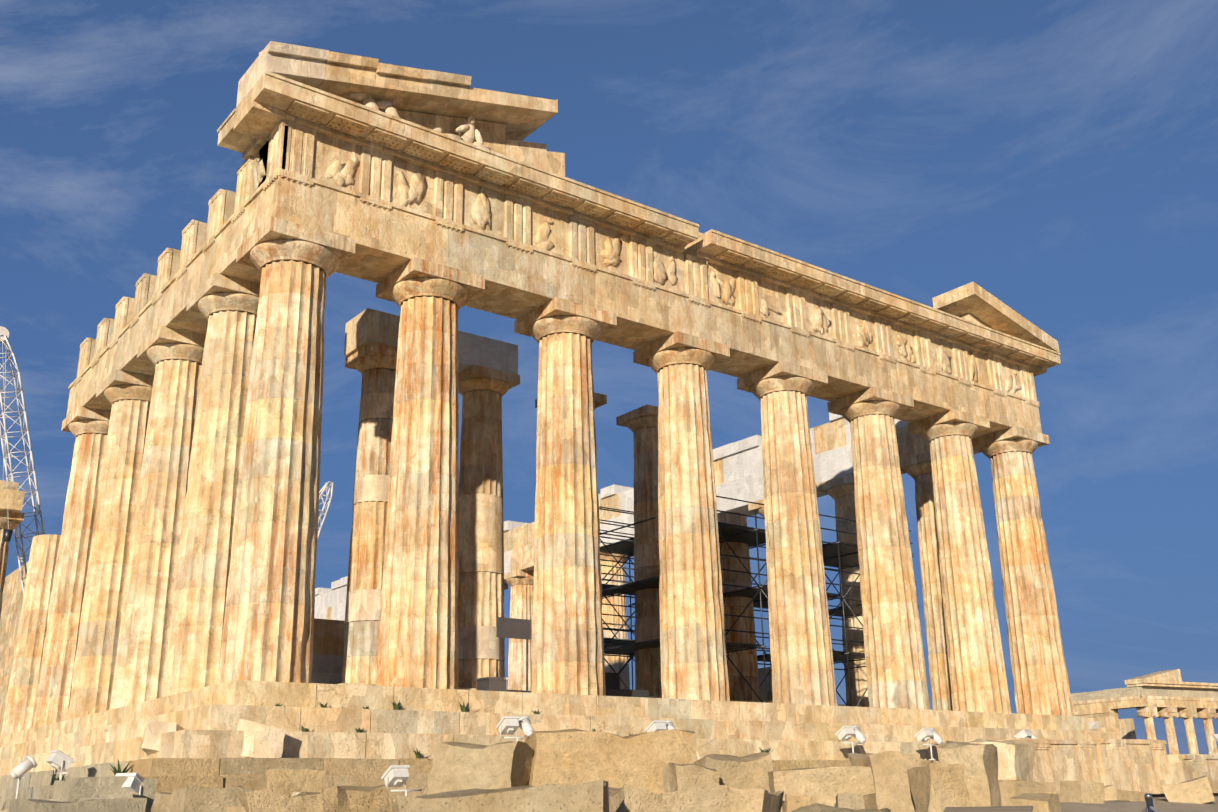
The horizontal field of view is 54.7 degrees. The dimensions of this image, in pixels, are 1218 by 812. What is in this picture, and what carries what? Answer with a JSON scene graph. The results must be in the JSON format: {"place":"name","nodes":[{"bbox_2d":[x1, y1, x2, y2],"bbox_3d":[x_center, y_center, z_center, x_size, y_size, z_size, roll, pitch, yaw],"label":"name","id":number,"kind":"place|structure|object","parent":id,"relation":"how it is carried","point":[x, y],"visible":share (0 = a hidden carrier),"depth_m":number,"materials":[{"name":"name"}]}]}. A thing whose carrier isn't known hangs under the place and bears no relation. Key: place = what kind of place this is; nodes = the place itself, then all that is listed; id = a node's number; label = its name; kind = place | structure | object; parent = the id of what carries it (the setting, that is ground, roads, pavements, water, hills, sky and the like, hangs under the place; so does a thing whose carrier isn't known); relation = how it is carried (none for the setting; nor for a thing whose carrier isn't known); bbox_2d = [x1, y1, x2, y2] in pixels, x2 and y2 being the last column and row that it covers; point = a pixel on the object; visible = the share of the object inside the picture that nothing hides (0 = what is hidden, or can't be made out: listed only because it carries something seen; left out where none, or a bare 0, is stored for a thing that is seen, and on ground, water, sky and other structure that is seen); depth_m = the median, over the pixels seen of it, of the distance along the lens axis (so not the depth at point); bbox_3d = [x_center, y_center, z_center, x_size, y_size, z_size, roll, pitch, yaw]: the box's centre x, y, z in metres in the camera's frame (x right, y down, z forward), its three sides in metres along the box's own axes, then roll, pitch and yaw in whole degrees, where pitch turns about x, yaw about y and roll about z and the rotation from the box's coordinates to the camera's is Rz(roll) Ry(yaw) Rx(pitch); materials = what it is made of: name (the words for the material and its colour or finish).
{"place":"outdoors","nodes":[
{"label":"outdoors","id":0,"kind":"place"},
{"bbox_2d":[535,392,606,409],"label":"column capital","id":1,"kind":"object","parent":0,"point":[600,399],"depth_m":40.48,"materials":[{"name":"stone"}]},
{"bbox_2d":[0,0,1217,754],"label":"sky","id":2,"kind":"structure","parent":0,"point":[1058,159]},
{"bbox_2d":[605,672,648,697],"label":"stone block","id":3,"kind":"structure","parent":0,"point":[612,682],"depth_m":32.78,"materials":[{"name":"grey stone"}]},
{"bbox_2d":[1060,795,1217,811],"bbox_3d":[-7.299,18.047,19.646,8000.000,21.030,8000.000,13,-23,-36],"label":"ground","id":4,"kind":"structure","parent":0,"point":[1161,804],"depth_m":26.01,"materials":[{"name":"beige stone"}]},
{"bbox_2d":[0,761,128,810],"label":"stone blocks","id":5,"kind":"structure","parent":4,"relation":"on","point":[39,785],"depth_m":25.14,"materials":[{"name":"grey stone"}]},
{"bbox_2d":[10,755,37,798],"bbox_3d":[-12.258,7.829,24.499,0.502,1.076,0.666,13,-23,-36],"label":"floodlight","id":6,"kind":"object","parent":5,"relation":"on","point":[27,764],"visible":0.92,"depth_m":24.39,"materials":[{"name":"white paint"}]},
{"bbox_2d":[46,750,74,779],"bbox_3d":[-10.253,6.971,21.998,0.452,1.044,0.700,13,-23,-36],"label":"floodlight","id":7,"kind":"object","parent":5,"relation":"on","point":[58,759],"visible":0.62,"depth_m":22.10,"materials":[{"name":"white paint"}]},
{"bbox_2d":[0,701,838,798],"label":"weeds","id":8,"kind":"object","parent":5,"relation":"on","point":[396,707],"visible":0.44,"depth_m":24.26,"materials":[{"name":"green plant"}]},
{"bbox_2d":[142,719,699,796],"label":"stone blocks","id":9,"kind":"structure","parent":4,"relation":"on","point":[263,741],"depth_m":22.29,"materials":[{"name":"beige stone"}]},
{"bbox_2d":[0,728,1214,811],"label":"fallen blocks","id":10,"kind":"structure","parent":4,"relation":"on","point":[572,770],"depth_m":18.57,"materials":[{"name":"beige stone"}]},
{"bbox_2d":[115,773,153,803],"bbox_3d":[-6.931,5.909,17.326,0.691,0.974,0.425,-7,-19,16],"label":"floodlight","id":11,"kind":"object","parent":10,"relation":"on","point":[132,782],"visible":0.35,"depth_m":17.34,"materials":[{"name":"white paint"}]},
{"bbox_2d":[381,765,421,795],"bbox_3d":[-3.621,6.762,20.737,0.690,0.824,0.425,13,-23,-36],"label":"floodlight","id":12,"kind":"object","parent":10,"relation":"on","point":[395,775],"visible":0.88,"depth_m":20.62,"materials":[{"name":"white paint"}]},
{"bbox_2d":[128,758,1164,801],"bbox_3d":[-15.842,19.360,57.527,36.420,1.395,73.451,13,-23,-36],"label":"parthenon foundation","id":13,"kind":"object","parent":4,"relation":"on","point":[170,775],"visible":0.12,"depth_m":21.68,"materials":[{"name":"stone"}]},
{"bbox_2d":[496,716,533,740],"bbox_3d":[-1.938,6.926,24.643,0.754,0.876,0.503,8,-21,-26],"label":"floodlight","id":14,"kind":"object","parent":13,"relation":"on","point":[508,725],"visible":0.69,"depth_m":24.57,"materials":[{"name":"white paint"}]},
{"bbox_2d":[0,680,1119,775],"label":"stepped platform","id":15,"kind":"structure","parent":13,"relation":"on","point":[423,720],"depth_m":27.66,"materials":[{"name":"stone"}]},
{"bbox_2d":[0,511,23,616],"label":"column","id":16,"kind":"structure","parent":15,"relation":"on","point":[14,519],"depth_m":53.15,"materials":[{"name":"stone"}]},
{"bbox_2d":[0,480,24,512],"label":"parthenon blocks","id":17,"kind":"structure","parent":16,"relation":"on","point":[15,499],"depth_m":53.00,"materials":[{"name":"stone"}]},
{"bbox_2d":[0,326,44,630],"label":"crane","id":18,"kind":"object","parent":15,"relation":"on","point":[4,333],"visible":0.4,"depth_m":57.15,"materials":[{"name":"white paint"}]},
{"bbox_2d":[1,529,12,547],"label":"crane hook blocks","id":19,"kind":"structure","parent":18,"relation":"on","point":[8,534],"depth_m":50.32,"materials":[{"name":"metal"}]},
{"bbox_2d":[1,534,60,735],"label":"column","id":20,"kind":"structure","parent":15,"relation":"on","point":[25,671],"depth_m":41.16,"materials":[{"name":"stone"}]},
{"bbox_2d":[31,406,110,727],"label":"column","id":21,"kind":"structure","parent":15,"relation":"on","point":[87,428],"depth_m":38.53,"materials":[{"name":"stone"}]},
{"bbox_2d":[66,369,153,719],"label":"column","id":22,"kind":"structure","parent":15,"relation":"on","point":[126,395],"depth_m":35.32,"materials":[{"name":"stone"}]},
{"bbox_2d":[110,325,205,709],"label":"column","id":23,"kind":"structure","parent":15,"relation":"on","point":[174,356],"depth_m":32.10,"materials":[{"name":"stone"}]},
{"bbox_2d":[163,272,259,696],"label":"column","id":24,"kind":"structure","parent":15,"relation":"on","point":[226,306],"depth_m":28.86,"materials":[{"name":"stone"}]},
{"bbox_2d":[66,109,305,416],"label":"entablature","id":25,"kind":"structure","parent":24,"relation":"on","point":[214,243],"depth_m":32.89,"materials":[{"name":"stone"}]},
{"bbox_2d":[250,140,268,195],"bbox_3d":[-8.102,-5.636,29.645,1.695,1.350,1.601,13,-23,-36],"label":"parthenon metope","id":26,"kind":"object","parent":25,"relation":"on","point":[258,173],"visible":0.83,"depth_m":29.14,"materials":[{"name":"stone"}]},
{"bbox_2d":[218,216,355,683],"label":"column","id":27,"kind":"structure","parent":15,"relation":"on","point":[268,630],"depth_m":26.08,"materials":[{"name":"stone"}]},
{"bbox_2d":[376,257,484,688],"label":"column","id":28,"kind":"structure","parent":15,"relation":"on","point":[418,640],"depth_m":28.23,"materials":[{"name":"stone"}]},
{"bbox_2d":[474,677,509,691],"bbox_3d":[-3.047,7.379,30.556,0.650,0.600,0.700,13,-23,-36],"label":"site tool box","id":29,"kind":"object","parent":15,"relation":"on","point":[491,683],"visible":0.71,"depth_m":30.38,"materials":[{"name":"white paint"}]},
{"bbox_2d":[497,617,530,691],"bbox_3d":[-2.660,7.173,32.887,1.100,2.450,0.080,13,-23,-36],"label":"site notice board","id":30,"kind":"object","parent":15,"relation":"on","point":[514,628],"visible":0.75,"depth_m":33.10,"materials":[{"name":"white paint"}]},
{"bbox_2d":[504,570,533,690],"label":"column","id":31,"kind":"structure","parent":15,"relation":"on","point":[520,582],"depth_m":69.03,"materials":[{"name":"stone"}]},
{"bbox_2d":[314,413,980,620],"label":"wall","id":32,"kind":"structure","parent":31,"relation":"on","point":[738,469],"depth_m":56.18,"materials":[{"name":"stone"}]},
{"bbox_2d":[514,297,616,695],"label":"column","id":33,"kind":"structure","parent":15,"relation":"on","point":[567,643],"depth_m":30.73,"materials":[{"name":"stone"}]},
{"bbox_2d":[341,683,845,705],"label":"temple floor","id":34,"kind":"structure","parent":15,"relation":"on","point":[530,692],"depth_m":35.15,"materials":[{"name":"stone"}]},
{"bbox_2d":[0,561,28,735],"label":"parthenon cella wall","id":35,"kind":"structure","parent":34,"relation":"on","point":[12,602],"depth_m":67.93,"materials":[{"name":"stone"}]},
{"bbox_2d":[317,481,333,539],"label":"crane","id":36,"kind":"object","parent":34,"relation":"on","point":[326,499],"visible":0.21,"depth_m":58.66,"materials":[{"name":"white paint"}]},
{"bbox_2d":[341,341,397,683],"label":"column","id":37,"kind":"structure","parent":34,"relation":"on","point":[373,363],"depth_m":34.42,"materials":[{"name":"stone"}]},
{"bbox_2d":[344,308,517,374],"bbox_3d":[-5.626,-1.780,37.807,5.470,1.100,1.500,13,-23,-36],"label":"architrave","id":38,"kind":"object","parent":37,"relation":"on","point":[365,327],"visible":0.39,"depth_m":37.48,"materials":[{"name":"stone"}]},
{"bbox_2d":[457,364,519,687],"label":"column","id":39,"kind":"structure","parent":34,"relation":"on","point":[480,605],"depth_m":36.54,"materials":[{"name":"stone"}]},
{"bbox_2d":[311,618,772,700],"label":"parthenon cella wall remains","id":40,"kind":"object","parent":34,"relation":"on","point":[328,651],"visible":0.02,"depth_m":34.71,"materials":[{"name":"stone"}]},
{"bbox_2d":[599,506,634,689],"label":"scaffold","id":41,"kind":"object","parent":34,"relation":"on","point":[623,548],"visible":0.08,"depth_m":46.15,"materials":[{"name":"metal"}]},
{"bbox_2d":[616,404,661,696],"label":"column","id":42,"kind":"structure","parent":34,"relation":"on","point":[641,423],"depth_m":40.83,"materials":[{"name":"stone"}]},
{"bbox_2d":[717,512,759,700],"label":"column","id":43,"kind":"structure","parent":34,"relation":"on","point":[745,662],"depth_m":42.06,"materials":[{"name":"stone"}]},
{"bbox_2d":[599,496,921,706],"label":"scaffolding","id":44,"kind":"object","parent":34,"relation":"on","point":[839,555],"visible":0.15,"depth_m":41.60,"materials":[{"name":"metal"}]},
{"bbox_2d":[600,544,630,688],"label":"column","id":45,"kind":"structure","parent":15,"relation":"on","point":[616,663],"depth_m":62.32,"materials":[{"name":"stone"}]},
{"bbox_2d":[633,331,729,700],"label":"column","id":46,"kind":"structure","parent":15,"relation":"on","point":[693,643],"depth_m":33.24,"materials":[{"name":"stone"}]},
{"bbox_2d":[748,499,771,666],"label":"column","id":47,"kind":"structure","parent":15,"relation":"on","point":[759,509],"depth_m":54.08,"materials":[{"name":"stone"}]},
{"bbox_2d":[737,361,836,705],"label":"column","id":48,"kind":"structure","parent":15,"relation":"on","point":[801,652],"depth_m":35.75,"materials":[{"name":"stone"}]},
{"bbox_2d":[816,473,868,706],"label":"column","id":49,"kind":"structure","parent":15,"relation":"on","point":[839,491],"depth_m":49.23,"materials":[{"name":"stone"}]},
{"bbox_2d":[827,386,929,709],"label":"column","id":50,"kind":"structure","parent":15,"relation":"on","point":[895,665],"depth_m":38.26,"materials":[{"name":"stone"}]},
{"bbox_2d":[233,71,1060,437],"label":"entablature","id":51,"kind":"structure","parent":50,"relation":"on","point":[389,193],"depth_m":33.28,"materials":[{"name":"stone"}]},
{"bbox_2d":[348,92,490,149],"bbox_3d":[-4.969,-7.376,30.503,4.070,1.304,0.762,13,-23,-36],"label":"pediment sculpture","id":52,"kind":"object","parent":51,"relation":"on","point":[469,133],"visible":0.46,"depth_m":30.57,"materials":[{"name":"stone"}]},
{"bbox_2d":[236,41,1059,352],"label":"parthenon pediment remains","id":53,"kind":"object","parent":51,"relation":"on","point":[506,123],"visible":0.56,"depth_m":31.02,"materials":[{"name":"stone"}]},
{"bbox_2d":[899,451,952,710],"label":"column","id":54,"kind":"structure","parent":15,"relation":"on","point":[917,468],"depth_m":46.02,"materials":[{"name":"stone"}]},
{"bbox_2d":[908,409,1010,712],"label":"column","id":55,"kind":"structure","parent":15,"relation":"on","point":[978,678],"depth_m":40.77,"materials":[{"name":"stone"}]},
{"bbox_2d":[971,426,1073,715],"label":"column","id":56,"kind":"structure","parent":15,"relation":"on","point":[1040,676],"depth_m":42.91,"materials":[{"name":"stone"}]},
{"bbox_2d":[645,720,675,731],"bbox_3d":[1.254,7.631,26.953,0.765,0.876,0.503,13,-23,-36],"label":"floodlight","id":57,"kind":"object","parent":13,"relation":"on","point":[656,725],"visible":0.52,"depth_m":26.86,"materials":[{"name":"white paint"}]},
{"bbox_2d":[835,725,865,752],"bbox_3d":[6.324,8.770,30.685,0.754,0.876,0.503,9,-21,-28],"label":"floodlight","id":58,"kind":"object","parent":13,"relation":"on","point":[845,733],"visible":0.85,"depth_m":30.61,"materials":[{"name":"white paint"}]},
{"bbox_2d":[914,728,942,759],"bbox_3d":[8.880,9.333,32.531,0.765,0.876,0.502,13,-23,-36],"label":"floodlight","id":59,"kind":"object","parent":13,"relation":"on","point":[924,735],"visible":0.96,"depth_m":32.46,"materials":[{"name":"white paint"}]},
{"bbox_2d":[1014,729,1037,738],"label":"floodlight","id":60,"kind":"object","parent":13,"relation":"on","point":[1025,733],"visible":0.44,"depth_m":35.08,"materials":[{"name":"white paint"}]},
{"bbox_2d":[943,806,1032,811],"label":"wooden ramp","id":61,"kind":"structure","parent":4,"relation":"on","point":[995,809],"depth_m":15.23,"materials":[{"name":"brown wood"}]},
{"bbox_2d":[968,738,1217,793],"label":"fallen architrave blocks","id":62,"kind":"structure","parent":4,"relation":"on","point":[1147,766],"depth_m":33.23,"materials":[{"name":"beige stone"}]},
{"bbox_2d":[1072,669,1217,738],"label":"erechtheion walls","id":63,"kind":"structure","parent":4,"relation":"on","point":[1101,714],"depth_m":81.29,"materials":[{"name":"beige stone"}]},
{"bbox_2d":[1070,686,1217,701],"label":"entablature","id":64,"kind":"structure","parent":63,"relation":"on","point":[1149,691],"depth_m":81.48,"materials":[{"name":"beige stone"}]},
{"bbox_2d":[1144,793,1153,811],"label":"barrier posts","id":65,"kind":"object","parent":4,"relation":"on","point":[1148,797],"visible":1,"depth_m":8.45,"materials":[{"name":"silver metal"}]},
{"bbox_2d":[1142,806,1158,811],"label":"barrier rope","id":66,"kind":"object","parent":65,"relation":"attached to","point":[1152,808],"visible":0.75,"depth_m":8.41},
{"bbox_2d":[1212,734,1217,741],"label":"floodlight","id":67,"kind":"object","parent":4,"relation":"on","point":[1215,736],"visible":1,"depth_m":12.22,"materials":[{"name":"white paint"}]},
{"bbox_2d":[1136,707,1217,754],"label":"columns","id":68,"kind":"structure","parent":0,"point":[1187,715],"depth_m":80.82,"materials":[{"name":"beige stone"}]}
]}

